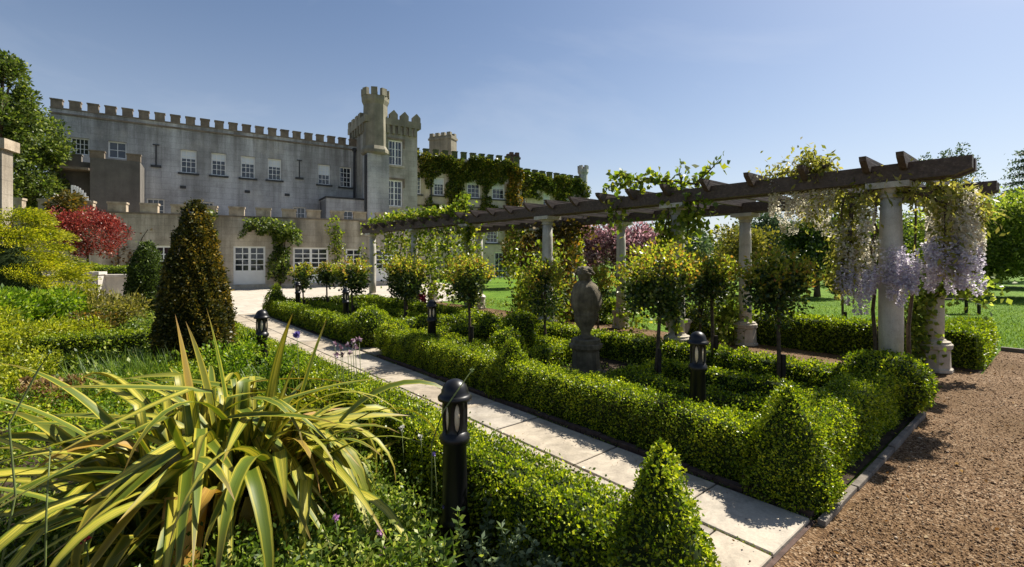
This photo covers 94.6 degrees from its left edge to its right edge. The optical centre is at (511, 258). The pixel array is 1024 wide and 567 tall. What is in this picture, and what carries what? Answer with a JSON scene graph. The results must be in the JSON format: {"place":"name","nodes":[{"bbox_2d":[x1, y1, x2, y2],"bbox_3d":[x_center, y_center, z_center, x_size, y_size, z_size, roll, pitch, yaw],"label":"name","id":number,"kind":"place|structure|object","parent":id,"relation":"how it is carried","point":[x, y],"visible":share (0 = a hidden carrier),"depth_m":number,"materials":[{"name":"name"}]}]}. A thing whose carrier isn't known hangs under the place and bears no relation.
{"place":"outdoors","nodes":[
{"label":"outdoors","id":0,"kind":"place"},
{"bbox_2d":[0,320,494,566],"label":"flower bed soil","id":1,"kind":"structure","parent":0,"point":[7,484],"depth_m":3.43,"materials":[{"name":"soil"}]},
{"bbox_2d":[0,138,19,245],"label":"stone loggia","id":2,"kind":"object","parent":1,"relation":"on","point":[8,148],"visible":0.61,"depth_m":12.73,"materials":[{"name":"stone"}]},
{"bbox_2d":[0,350,53,566],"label":"flower stalk","id":3,"kind":"object","parent":1,"relation":"on","point":[12,461],"visible":1,"depth_m":1.93,"materials":[{"name":"green plant"}]},
{"bbox_2d":[0,345,63,404],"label":"leafy shrub","id":4,"kind":"object","parent":1,"relation":"on","point":[6,376],"visible":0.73,"depth_m":5.52,"materials":[{"name":"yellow plant"}]},
{"bbox_2d":[0,304,86,359],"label":"leafy shrub","id":5,"kind":"object","parent":1,"relation":"on","point":[11,337],"visible":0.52,"depth_m":7.27,"materials":[{"name":"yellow plant"}]},
{"bbox_2d":[0,283,88,350],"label":"leafy shrub","id":6,"kind":"object","parent":1,"relation":"on","point":[18,299],"visible":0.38,"depth_m":8.91,"materials":[{"name":"green plant"}]},
{"bbox_2d":[0,205,101,302],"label":"golden conifer","id":7,"kind":"object","parent":1,"relation":"on","point":[19,267],"visible":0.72,"depth_m":10.37,"materials":[{"name":"yellow plant"}]},
{"bbox_2d":[12,373,104,419],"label":"flowering plant","id":8,"kind":"object","parent":1,"relation":"on","point":[42,380],"visible":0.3,"depth_m":5.04,"materials":[{"name":"green plant"}]},
{"bbox_2d":[12,315,113,349],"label":"leafy shrub","id":9,"kind":"object","parent":1,"relation":"on","point":[80,323],"visible":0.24,"depth_m":7.97,"materials":[{"name":"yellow plant"}]},
{"bbox_2d":[22,349,118,383],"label":"leafy shrub","id":10,"kind":"object","parent":1,"relation":"on","point":[80,355],"visible":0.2,"depth_m":6.11,"materials":[{"name":"plant"}]},
{"bbox_2d":[28,326,151,361],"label":"box hedge","id":11,"kind":"object","parent":1,"relation":"on","point":[70,341],"visible":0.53,"depth_m":7.41,"materials":[{"name":"plant"}]},
{"bbox_2d":[0,308,189,406],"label":"ground cover","id":12,"kind":"object","parent":1,"relation":"on","point":[112,366],"visible":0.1,"depth_m":6.19,"materials":[{"name":"green plant"}]},
{"bbox_2d":[0,345,207,420],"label":"grass clump","id":13,"kind":"object","parent":1,"relation":"on","point":[119,373],"visible":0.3,"depth_m":5.56,"materials":[{"name":"plant"}]},
{"bbox_2d":[24,344,195,382],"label":"grass clump","id":14,"kind":"object","parent":1,"relation":"on","point":[140,364],"visible":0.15,"depth_m":6.21,"materials":[{"name":"plant"}]},
{"bbox_2d":[79,288,153,328],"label":"leafy shrub","id":15,"kind":"object","parent":1,"relation":"on","point":[125,308],"visible":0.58,"depth_m":10.18,"materials":[{"name":"green plant"}]},
{"bbox_2d":[121,240,162,318],"bbox_3d":[-10.189,0.589,13.193,1.286,2.264,1.190,0,0,0],"label":"yew cone","id":16,"kind":"object","parent":1,"relation":"on","point":[143,275],"visible":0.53,"depth_m":12.94,"materials":[{"name":"green plant"}]},
{"bbox_2d":[0,347,360,469],"bbox_3d":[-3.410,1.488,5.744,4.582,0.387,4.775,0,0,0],"label":"ground cover","id":17,"kind":"object","parent":1,"relation":"on","point":[68,420],"visible":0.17,"depth_m":4.63,"materials":[{"name":"green plant"}]},
{"bbox_2d":[145,197,237,373],"bbox_3d":[-4.701,0.392,7.004,1.170,2.632,1.141,0,0,45],"label":"yew cone","id":18,"kind":"object","parent":1,"relation":"on","point":[193,287],"visible":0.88,"depth_m":6.77,"materials":[{"name":"green plant"}]},
{"bbox_2d":[0,465,429,566],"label":"ground cover","id":19,"kind":"object","parent":1,"relation":"on","point":[51,538],"visible":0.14,"depth_m":2.54,"materials":[{"name":"green plant"}]},
{"bbox_2d":[0,311,441,566],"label":"flax plant","id":20,"kind":"object","parent":1,"relation":"on","point":[221,453],"visible":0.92,"depth_m":2.47,"materials":[{"name":"green plant"}]},
{"bbox_2d":[195,330,268,390],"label":"leafy shrub","id":21,"kind":"object","parent":1,"relation":"on","point":[233,358],"visible":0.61,"depth_m":5.72,"materials":[{"name":"green plant"}]},
{"bbox_2d":[253,310,269,376],"bbox_3d":[-3.261,1.172,6.153,0.191,1.011,0.191,0,0,-8],"label":"bollard light","id":22,"kind":"object","parent":1,"relation":"on","point":[261,317],"visible":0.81,"depth_m":6.10,"materials":[{"name":"black paint"}]},
{"bbox_2d":[252,344,320,406],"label":"leafy shrub","id":23,"kind":"object","parent":1,"relation":"on","point":[286,363],"visible":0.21,"depth_m":5.24,"materials":[{"name":"green plant"}]},
{"bbox_2d":[130,427,483,566],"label":"ground cover","id":24,"kind":"object","parent":1,"relation":"on","point":[389,498],"visible":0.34,"depth_m":2.34,"materials":[{"name":"green plant"}]},
{"bbox_2d":[208,521,421,566],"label":"leafy perennial","id":25,"kind":"object","parent":1,"relation":"on","point":[407,558],"visible":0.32,"depth_m":2.28,"materials":[{"name":"green plant"}]},
{"bbox_2d":[302,381,349,433],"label":"leafy shrub","id":26,"kind":"object","parent":1,"relation":"on","point":[322,404],"visible":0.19,"depth_m":4.33,"materials":[{"name":"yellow plant"}]},
{"bbox_2d":[285,496,465,566],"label":"leafy perennial","id":27,"kind":"object","parent":1,"relation":"on","point":[441,550],"visible":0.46,"depth_m":2.31,"materials":[{"name":"green plant"}]},
{"bbox_2d":[234,322,631,566],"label":"box hedge","id":28,"kind":"object","parent":1,"relation":"on","point":[558,509],"visible":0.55,"depth_m":2.70,"materials":[{"name":"green plant"}]},
{"bbox_2d":[438,378,471,566],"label":"bollard light","id":29,"kind":"object","parent":1,"relation":"on","point":[454,437],"visible":0.84,"depth_m":2.58,"materials":[{"name":"black paint"}]},
{"bbox_2d":[454,497,554,566],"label":"sage plant","id":30,"kind":"object","parent":1,"relation":"on","point":[510,561],"visible":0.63,"depth_m":2.33,"materials":[{"name":"green plant"}]},
{"bbox_2d":[596,437,721,566],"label":"conical topiary shrub","id":31,"kind":"object","parent":1,"relation":"on","point":[660,523],"visible":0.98,"depth_m":1.87,"materials":[{"name":"green plant"}]},
{"bbox_2d":[107,282,455,314],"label":"terrace","id":32,"kind":"structure","parent":0,"point":[248,301],"depth_m":22.11,"materials":[{"name":"stone"}]},
{"bbox_2d":[0,49,46,161],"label":"broadleaf tree","id":33,"kind":"object","parent":32,"relation":"on","point":[24,105],"visible":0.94,"depth_m":21.24,"materials":[{"name":"green plant"}]},
{"bbox_2d":[3,90,77,208],"bbox_3d":[-25.677,-3.597,24.498,4.382,10.608,4.516,0,0,0],"label":"broadleaf tree","id":34,"kind":"object","parent":32,"relation":"on","point":[48,154],"visible":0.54,"depth_m":24.60,"materials":[{"name":"green plant"}]},
{"bbox_2d":[41,188,91,260],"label":"dark shrub","id":35,"kind":"object","parent":32,"relation":"on","point":[74,201],"visible":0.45,"depth_m":22.11,"materials":[{"name":"green plant"}]},
{"bbox_2d":[46,271,127,306],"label":"retaining wall","id":36,"kind":"structure","parent":32,"relation":"on","point":[114,282],"depth_m":16.36,"materials":[{"name":"concrete"}]},
{"bbox_2d":[55,149,144,211],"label":"castle block","id":37,"kind":"structure","parent":32,"relation":"on","point":[99,179],"depth_m":26.60,"materials":[{"name":"stone"}]},
{"bbox_2d":[13,197,428,288],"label":"garden building","id":38,"kind":"structure","parent":32,"relation":"on","point":[246,257],"depth_m":26.50,"materials":[{"name":"stone"}]},
{"bbox_2d":[233,246,264,284],"bbox_3d":[-14.735,0.494,26.516,1.574,2.353,0.064,0,0,-25],"label":"french window","id":39,"kind":"structure","parent":38,"relation":"in","point":[248,261],"depth_m":26.49,"materials":[{"name":"white paint"}]},
{"bbox_2d":[237,216,302,286],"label":"climbing shrub","id":40,"kind":"object","parent":38,"relation":"attached to","point":[279,234],"visible":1,"depth_m":26.38,"materials":[{"name":"green plant"}]},
{"bbox_2d":[293,247,327,282],"bbox_3d":[-11.873,0.510,27.863,1.912,2.304,0.064,0,0,-25],"label":"french window","id":41,"kind":"structure","parent":38,"relation":"in","point":[316,256],"depth_m":27.86,"materials":[{"name":"white paint"}]},
{"bbox_2d":[324,215,368,286],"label":"climbing shrub","id":42,"kind":"object","parent":38,"relation":"attached to","point":[335,242],"visible":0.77,"depth_m":28.08,"materials":[{"name":"green plant"}]},
{"bbox_2d":[319,196,363,218],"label":"porch block","id":43,"kind":"structure","parent":32,"relation":"on","point":[348,205],"depth_m":34.04,"materials":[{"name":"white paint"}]},
{"bbox_2d":[348,86,420,219],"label":"castle tower","id":44,"kind":"structure","parent":32,"relation":"on","point":[386,162],"depth_m":35.03,"materials":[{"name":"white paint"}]},
{"bbox_2d":[389,177,404,208],"bbox_3d":[-8.802,-4.897,35.439,1.498,2.274,0.306,0,0,-33],"label":"window","id":45,"kind":"structure","parent":44,"relation":"in","point":[395,187],"depth_m":35.57,"materials":[{"name":"white paint"}]},
{"bbox_2d":[270,315,353,347],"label":"parterre soil","id":46,"kind":"structure","parent":0,"point":[318,333],"depth_m":10.71,"materials":[{"name":"soil"}]},
{"bbox_2d":[287,261,318,303],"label":"standard rose","id":47,"kind":"object","parent":46,"relation":"on","point":[301,274],"visible":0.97,"depth_m":14.22,"materials":[{"name":"green plant"}]},
{"bbox_2d":[329,256,371,314],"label":"standard rose","id":48,"kind":"object","parent":46,"relation":"on","point":[355,277],"visible":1,"depth_m":12.24,"materials":[{"name":"green plant"}]},
{"bbox_2d":[346,304,392,347],"bbox_3d":[-2.710,1.308,9.111,0.969,0.863,0.932,0,0,0],"label":"box ball","id":49,"kind":"object","parent":46,"relation":"on","point":[366,323],"visible":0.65,"depth_m":8.83,"materials":[{"name":"plant"}]},
{"bbox_2d":[266,293,492,347],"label":"box hedge","id":50,"kind":"object","parent":46,"relation":"on","point":[306,316],"visible":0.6,"depth_m":11.33,"materials":[{"name":"plant"}]},
{"bbox_2d":[379,253,428,320],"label":"standard rose","id":51,"kind":"object","parent":46,"relation":"on","point":[401,276],"visible":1,"depth_m":10.85,"materials":[{"name":"green plant"}]},
{"bbox_2d":[0,0,1023,241],"label":"sky","id":52,"kind":"structure","parent":0,"point":[632,86],"materials":[{"name":"blue"}]},
{"bbox_2d":[234,313,815,566],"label":"stone path","id":53,"kind":"structure","parent":0,"point":[747,518],"depth_m":3.96,"materials":[{"name":"stone"}]},
{"bbox_2d":[271,260,1023,520],"bbox_3d":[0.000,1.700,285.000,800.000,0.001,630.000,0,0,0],"label":"lawn","id":54,"kind":"structure","parent":0,"point":[495,288],"depth_m":17.82,"materials":[{"name":"green plant"}]},
{"bbox_2d":[49,97,356,217],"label":"castle wing","id":55,"kind":"structure","parent":54,"relation":"on","point":[220,167],"depth_m":31.67,"materials":[{"name":"stone"}]},
{"bbox_2d":[417,131,520,277],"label":"castle wing","id":56,"kind":"structure","parent":54,"relation":"on","point":[444,142],"depth_m":41.88,"materials":[{"name":"stone"}]},
{"bbox_2d":[417,150,524,276],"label":"ivy","id":57,"kind":"object","parent":56,"relation":"attached to","point":[460,172],"visible":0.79,"depth_m":40.87,"materials":[{"name":"green plant"}]},
{"bbox_2d":[519,165,588,270],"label":"castle wing","id":58,"kind":"structure","parent":54,"relation":"on","point":[583,172],"depth_m":50.54,"materials":[{"name":"stone"}]},
{"bbox_2d":[519,169,591,271],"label":"ivy","id":59,"kind":"object","parent":58,"relation":"attached to","point":[556,187],"visible":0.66,"depth_m":50.31,"materials":[{"name":"green plant"}]},
{"bbox_2d":[560,224,609,277],"bbox_3d":[3.480,-0.364,25.199,3.569,4.133,3.458,0,0,0],"label":"plum tree","id":60,"kind":"object","parent":54,"relation":"on","point":[590,256],"visible":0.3,"depth_m":24.37,"materials":[{"name":"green plant"}]},
{"bbox_2d":[594,221,665,286],"bbox_3d":[6.354,-0.172,24.107,3.845,3.757,4.159,0,0,39],"label":"plum tree","id":61,"kind":"object","parent":54,"relation":"on","point":[631,237],"visible":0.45,"depth_m":23.52,"materials":[{"name":"plant"}]},
{"bbox_2d":[684,222,713,264],"bbox_3d":[12.503,-0.591,34.063,3.820,4.604,3.800,0,0,27],"label":"garden tree","id":62,"kind":"object","parent":54,"relation":"on","point":[705,246],"visible":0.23,"depth_m":32.89,"materials":[{"name":"green plant"}]},
{"bbox_2d":[708,218,785,281],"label":"golden bush","id":63,"kind":"object","parent":54,"relation":"on","point":[757,240],"visible":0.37,"depth_m":21.32,"materials":[{"name":"green plant"}]},
{"bbox_2d":[751,212,797,258],"bbox_3d":[21.046,-1.298,38.033,4.191,6.000,4.718,0,0,29],"label":"garden tree","id":64,"kind":"object","parent":54,"relation":"on","point":[772,222],"visible":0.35,"depth_m":37.43,"materials":[{"name":"green plant"}]},
{"bbox_2d":[776,211,860,296],"bbox_3d":[13.675,-0.226,21.013,3.339,3.857,3.326,0,0,0],"label":"tree","id":65,"kind":"object","parent":54,"relation":"on","point":[812,243],"visible":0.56,"depth_m":20.68,"materials":[{"name":"green plant"}]},
{"bbox_2d":[903,194,1023,290],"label":"orchard tree","id":66,"kind":"object","parent":54,"relation":"on","point":[989,269],"visible":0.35,"depth_m":20.07,"materials":[{"name":"green plant"}]},
{"bbox_2d":[945,315,1000,369],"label":"box hedge","id":67,"kind":"object","parent":54,"relation":"on","point":[972,340],"visible":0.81,"depth_m":7.36,"materials":[{"name":"plant"}]},
{"bbox_2d":[958,185,1023,279],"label":"orchard tree","id":68,"kind":"object","parent":54,"relation":"on","point":[1019,210],"visible":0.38,"depth_m":19.84,"materials":[{"name":"green plant"}]},
{"bbox_2d":[998,148,1023,198],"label":"cedar","id":69,"kind":"object","parent":54,"relation":"on","point":[1019,174],"visible":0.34,"depth_m":36.40,"materials":[{"name":"green plant"}]},
{"bbox_2d":[379,356,915,518],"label":"parterre soil","id":70,"kind":"structure","parent":0,"point":[849,474],"depth_m":4.38,"materials":[{"name":"soil"}]},
{"bbox_2d":[373,318,409,355],"bbox_3d":[-2.080,1.383,8.319,0.735,0.701,0.738,0,0,0],"label":"box ball","id":71,"kind":"object","parent":70,"relation":"on","point":[398,324],"visible":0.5,"depth_m":8.15,"materials":[{"name":"green plant"}]},
{"bbox_2d":[438,251,497,341],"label":"standard rose","id":72,"kind":"object","parent":70,"relation":"on","point":[468,280],"visible":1,"depth_m":7.78,"materials":[{"name":"green plant"}]},
{"bbox_2d":[473,311,504,342],"bbox_3d":[-0.414,1.316,8.880,0.646,0.636,0.600,0,0,43],"label":"box ball","id":73,"kind":"object","parent":70,"relation":"on","point":[490,323],"visible":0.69,"depth_m":8.76,"materials":[{"name":"green plant"}]},
{"bbox_2d":[484,334,530,400],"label":"conical topiary shrub","id":74,"kind":"object","parent":70,"relation":"on","point":[513,350],"visible":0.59,"depth_m":5.67,"materials":[{"name":"green plant"}]},
{"bbox_2d":[487,324,528,353],"bbox_3d":[-0.043,1.293,7.011,0.597,0.647,0.623,0,0,-25],"label":"box ball","id":75,"kind":"object","parent":70,"relation":"on","point":[499,337],"visible":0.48,"depth_m":6.92,"materials":[{"name":"green plant"}]},
{"bbox_2d":[498,309,539,346],"bbox_3d":[0.115,1.303,8.494,0.755,0.812,0.746,0,0,0],"label":"box ball","id":76,"kind":"object","parent":70,"relation":"on","point":[523,323],"visible":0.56,"depth_m":8.32,"materials":[{"name":"green plant"}]},
{"bbox_2d":[497,337,571,367],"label":"box hedge","id":77,"kind":"object","parent":70,"relation":"on","point":[555,353],"visible":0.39,"depth_m":7.29,"materials":[{"name":"green plant"}]},
{"bbox_2d":[521,257,569,335],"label":"standard rose","id":78,"kind":"object","parent":70,"relation":"on","point":[538,282],"visible":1,"depth_m":8.25,"materials":[{"name":"green plant"}]},
{"bbox_2d":[569,266,606,374],"bbox_3d":[1.038,0.897,6.644,0.564,1.576,0.564,0,0,-40],"label":"garden statue","id":79,"kind":"object","parent":70,"relation":"on","point":[585,346],"visible":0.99,"depth_m":6.51,"materials":[{"name":"stone"}]},
{"bbox_2d":[408,317,849,389],"bbox_3d":[1.220,1.456,6.816,3.118,0.548,6.624,0,0,-41],"label":"box hedge","id":80,"kind":"object","parent":70,"relation":"on","point":[638,347],"visible":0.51,"depth_m":7.00,"materials":[{"name":"green plant"}]},
{"bbox_2d":[594,356,680,384],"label":"box hedge","id":81,"kind":"object","parent":70,"relation":"on","point":[648,365],"visible":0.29,"depth_m":5.91,"materials":[{"name":"green plant"}]},
{"bbox_2d":[380,327,910,487],"bbox_3d":[0.529,1.424,5.547,7.306,0.585,3.072,0,0,25],"label":"box hedge","id":82,"kind":"object","parent":70,"relation":"on","point":[860,411],"visible":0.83,"depth_m":4.37,"materials":[{"name":"green plant"}]},
{"bbox_2d":[613,237,703,380],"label":"standard rose","id":83,"kind":"object","parent":70,"relation":"on","point":[651,283],"visible":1,"depth_m":5.85,"materials":[{"name":"green plant"}]},
{"bbox_2d":[610,366,774,418],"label":"box hedge","id":84,"kind":"object","parent":70,"relation":"on","point":[753,403],"visible":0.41,"depth_m":4.97,"materials":[{"name":"green plant"}]},
{"bbox_2d":[687,331,708,408],"bbox_3d":[1.702,1.172,4.324,0.191,1.011,0.191,0,0,-7],"label":"bollard light","id":85,"kind":"object","parent":70,"relation":"on","point":[697,341],"visible":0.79,"depth_m":4.27,"materials":[{"name":"black paint"}]},
{"bbox_2d":[685,249,743,353],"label":"standard rose","id":86,"kind":"object","parent":70,"relation":"on","point":[713,280],"visible":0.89,"depth_m":6.52,"materials":[{"name":"green plant"}]},
{"bbox_2d":[647,353,817,405],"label":"box hedge","id":87,"kind":"object","parent":70,"relation":"on","point":[738,382],"visible":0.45,"depth_m":5.56,"materials":[{"name":"green plant"}]},
{"bbox_2d":[733,245,825,380],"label":"standard rose","id":88,"kind":"object","parent":70,"relation":"on","point":[774,285],"visible":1,"depth_m":5.60,"materials":[{"name":"green plant"}]},
{"bbox_2d":[731,380,847,519],"bbox_3d":[1.979,1.291,3.389,0.709,0.837,0.696,0,0,36],"label":"conical topiary shrub","id":89,"kind":"object","parent":70,"relation":"on","point":[799,471],"visible":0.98,"depth_m":3.23,"materials":[{"name":"green plant"}]},
{"bbox_2d":[834,345,941,416],"bbox_3d":[4.163,1.359,5.291,0.945,0.726,0.935,0,0,0],"label":"box ball","id":90,"kind":"object","parent":70,"relation":"on","point":[919,395],"visible":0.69,"depth_m":5.00,"materials":[{"name":"green plant"}]},
{"bbox_2d":[436,302,1023,566],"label":"gravel path","id":91,"kind":"structure","parent":0,"point":[810,539],"depth_m":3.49,"materials":[{"name":"gravel"}]},
{"bbox_2d":[590,263,617,328],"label":"standard rose","id":92,"kind":"object","parent":91,"relation":"on","point":[601,284],"visible":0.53,"depth_m":10.60,"materials":[{"name":"green plant"}]},
{"bbox_2d":[361,151,998,373],"bbox_3d":[0.792,0.260,11.738,3.340,2.840,15.600,0,0,-40],"label":"pergola","id":93,"kind":"object","parent":91,"relation":"on","point":[739,203],"visible":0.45,"depth_m":7.45,"materials":[{"name":"wood"}]},
{"bbox_2d":[367,190,481,309],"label":"grape vine","id":94,"kind":"object","parent":93,"relation":"attached to","point":[453,207],"visible":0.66,"depth_m":12.43,"materials":[{"name":"green plant"}]},
{"bbox_2d":[370,209,530,305],"bbox_3d":[-2.449,-0.005,13.977,5.850,3.326,3.649,0,0,21],"label":"grape vine","id":95,"kind":"object","parent":93,"relation":"attached to","point":[432,288],"visible":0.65,"depth_m":13.90,"materials":[{"name":"green plant"}]},
{"bbox_2d":[504,216,600,322],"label":"climbing rose","id":96,"kind":"object","parent":93,"relation":"attached to","point":[571,234],"visible":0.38,"depth_m":12.69,"materials":[{"name":"green plant"}]},
{"bbox_2d":[497,233,652,331],"bbox_3d":[1.484,0.614,10.555,3.754,2.322,2.490,0,0,0],"label":"climbing rose","id":97,"kind":"object","parent":93,"relation":"attached to","point":[524,297],"visible":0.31,"depth_m":10.76,"materials":[{"name":"green plant"}]},
{"bbox_2d":[596,177,727,326],"bbox_3d":[2.440,-0.058,7.775,0.888,2.306,2.181,0,0,-40],"label":"grape vine","id":98,"kind":"object","parent":93,"relation":"hanging from","point":[687,216],"visible":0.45,"depth_m":7.29,"materials":[{"name":"green plant"}]},
{"bbox_2d":[602,151,730,342],"bbox_3d":[2.356,-0.048,7.759,0.521,3.097,2.364,0,0,-40],"label":"grape vine","id":99,"kind":"object","parent":93,"relation":"attached to","point":[628,179],"visible":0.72,"depth_m":7.59,"materials":[{"name":"green plant"}]},
{"bbox_2d":[701,270,759,345],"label":"climbing rose","id":100,"kind":"object","parent":93,"relation":"attached to","point":[725,319],"visible":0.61,"depth_m":9.23,"materials":[{"name":"green plant"}]},
{"bbox_2d":[748,137,1003,360],"bbox_3d":[4.910,-0.100,6.588,2.592,2.976,3.087,0,0,40],"label":"wisteria","id":101,"kind":"object","parent":93,"relation":"attached to","point":[969,199],"visible":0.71,"depth_m":5.59,"materials":[{"name":"white plant"}]},
{"bbox_2d":[816,158,1010,350],"bbox_3d":[4.510,0.275,5.368,1.799,2.778,0.757,0,0,23],"label":"wisteria","id":102,"kind":"object","parent":93,"relation":"attached to","point":[943,259],"visible":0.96,"depth_m":5.26,"materials":[{"name":"purple plant"}]},
{"bbox_2d":[904,247,1016,371],"bbox_3d":[6.427,0.778,6.964,1.522,1.909,0.969,0,0,30],"label":"climbing rose","id":103,"kind":"object","parent":93,"relation":"attached to","point":[922,300],"visible":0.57,"depth_m":6.95,"materials":[{"name":"green plant"}]},
{"bbox_2d":[685,266,723,332],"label":"standard rose","id":104,"kind":"object","parent":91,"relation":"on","point":[702,312],"visible":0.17,"depth_m":9.04,"materials":[{"name":"green plant"}]},
{"bbox_2d":[614,293,1023,349],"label":"lawn grass","id":105,"kind":"structure","parent":0,"point":[1004,336],"depth_m":14.35,"materials":[{"name":"plant"}]},
{"bbox_2d":[688,334,983,372],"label":"border soil","id":106,"kind":"structure","parent":0,"point":[970,370],"depth_m":7.18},
{"bbox_2d":[685,304,945,355],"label":"box hedge","id":107,"kind":"object","parent":106,"relation":"on","point":[830,334],"visible":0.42,"depth_m":8.60,"materials":[{"name":"plant"}]},
{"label":"upper terrain","id":108,"kind":"structure","parent":0,"visible":0},
{"bbox_2d":[39,205,135,261],"bbox_3d":[-17.449,-0.783,19.426,2.855,2.972,2.849,0,0,0],"label":"red maple","id":109,"kind":"object","parent":108,"relation":"on","point":[104,223],"visible":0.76,"depth_m":19.19,"materials":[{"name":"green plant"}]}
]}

